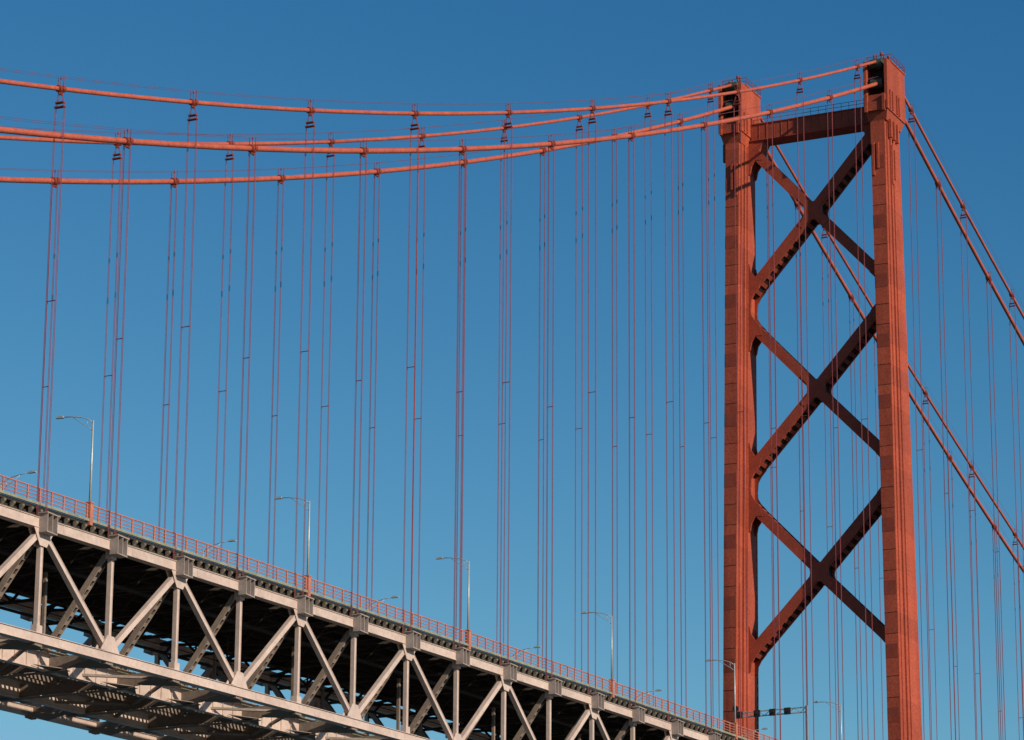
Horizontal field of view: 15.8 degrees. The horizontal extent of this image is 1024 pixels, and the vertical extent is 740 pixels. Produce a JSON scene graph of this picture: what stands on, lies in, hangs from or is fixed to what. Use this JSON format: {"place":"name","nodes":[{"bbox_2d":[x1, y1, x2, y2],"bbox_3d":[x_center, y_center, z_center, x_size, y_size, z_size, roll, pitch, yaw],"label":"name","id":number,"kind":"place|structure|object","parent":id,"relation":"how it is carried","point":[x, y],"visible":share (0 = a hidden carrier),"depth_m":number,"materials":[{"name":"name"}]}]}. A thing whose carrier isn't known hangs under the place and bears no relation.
{"place":"outdoors","nodes":[
{"label":"outdoors","id":0,"kind":"place"},
{"bbox_2d":[0,0,1023,739],"label":"sky","id":1,"kind":"structure","parent":0,"point":[962,60],"materials":[{"name":"blue"}]},
{"label":"water","id":2,"kind":"structure","parent":0,"visible":0},
{"bbox_2d":[0,52,1023,739],"bbox_3d":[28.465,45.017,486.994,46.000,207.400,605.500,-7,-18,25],"label":"suspension bridge","id":3,"kind":"structure","parent":2,"relation":"in","point":[70,564],"depth_m":418.43,"materials":[{"name":"paint"}]},
{"bbox_2d":[0,470,36,493],"bbox_3d":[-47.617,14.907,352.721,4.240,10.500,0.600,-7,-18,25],"label":"street lamp","id":4,"kind":"object","parent":3,"relation":"on","point":[29,472],"visible":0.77,"depth_m":354.04,"materials":[{"name":"metal"}]},
{"bbox_2d":[55,416,93,525],"bbox_3d":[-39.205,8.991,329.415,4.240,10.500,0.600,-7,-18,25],"label":"street lamp","id":5,"kind":"object","parent":3,"relation":"on","point":[90,512],"visible":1,"depth_m":328.39,"materials":[{"name":"metal"}]},
{"bbox_2d":[202,539,236,559],"bbox_3d":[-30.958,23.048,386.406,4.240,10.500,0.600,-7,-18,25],"label":"street lamp","id":6,"kind":"object","parent":3,"relation":"on","point":[231,540],"visible":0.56,"depth_m":387.75,"materials":[{"name":"metal"}]},
{"bbox_2d":[274,496,311,596],"bbox_3d":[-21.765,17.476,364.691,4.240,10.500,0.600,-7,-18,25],"label":"street lamp","id":7,"kind":"object","parent":3,"relation":"on","point":[308,576],"visible":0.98,"depth_m":363.60,"materials":[{"name":"metal"}]},
{"bbox_2d":[367,596,398,613],"bbox_3d":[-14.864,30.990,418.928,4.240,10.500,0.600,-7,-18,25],"label":"street lamp","id":8,"kind":"object","parent":3,"relation":"on","point":[382,601],"visible":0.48,"depth_m":420.28,"materials":[{"name":"metal"}]},
{"bbox_2d":[436,557,471,649],"bbox_3d":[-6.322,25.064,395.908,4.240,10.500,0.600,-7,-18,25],"label":"street lamp","id":9,"kind":"object","parent":3,"relation":"on","point":[468,636],"visible":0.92,"depth_m":394.62,"materials":[{"name":"metal"}]},
{"bbox_2d":[511,646,540,658],"bbox_3d":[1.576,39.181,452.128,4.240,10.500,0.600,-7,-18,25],"label":"street lamp","id":10,"kind":"object","parent":3,"relation":"on","point":[526,649],"visible":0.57,"depth_m":453.44,"materials":[{"name":"metal"}]},
{"bbox_2d":[580,611,614,697],"bbox_3d":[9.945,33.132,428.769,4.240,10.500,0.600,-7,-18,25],"label":"street lamp","id":11,"kind":"object","parent":3,"relation":"on","point":[612,680],"visible":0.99,"depth_m":427.66,"materials":[{"name":"metal"}]},
{"bbox_2d":[634,689,661,700],"bbox_3d":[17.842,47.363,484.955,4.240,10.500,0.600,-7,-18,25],"label":"street lamp","id":12,"kind":"object","parent":3,"relation":"on","point":[649,691],"visible":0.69,"depth_m":486.24,"materials":[{"name":"metal"}]},
{"bbox_2d":[706,659,737,739],"bbox_3d":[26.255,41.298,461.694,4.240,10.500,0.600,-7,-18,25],"label":"street lamp","id":13,"kind":"object","parent":3,"relation":"on","point":[736,729],"visible":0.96,"depth_m":460.48,"materials":[{"name":"metal"}]},
{"bbox_2d":[732,706,808,739],"bbox_3d":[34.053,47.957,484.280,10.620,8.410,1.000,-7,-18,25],"label":"lane signal gantry","id":14,"kind":"object","parent":3,"relation":"on","point":[787,710],"visible":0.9,"depth_m":484.72,"materials":[{"name":"metal"}]},
{"bbox_2d":[814,701,841,739],"bbox_3d":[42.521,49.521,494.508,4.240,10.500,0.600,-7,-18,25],"label":"street lamp","id":15,"kind":"object","parent":3,"relation":"on","point":[840,714],"visible":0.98,"depth_m":494.68,"materials":[{"name":"metal"}]}
]}

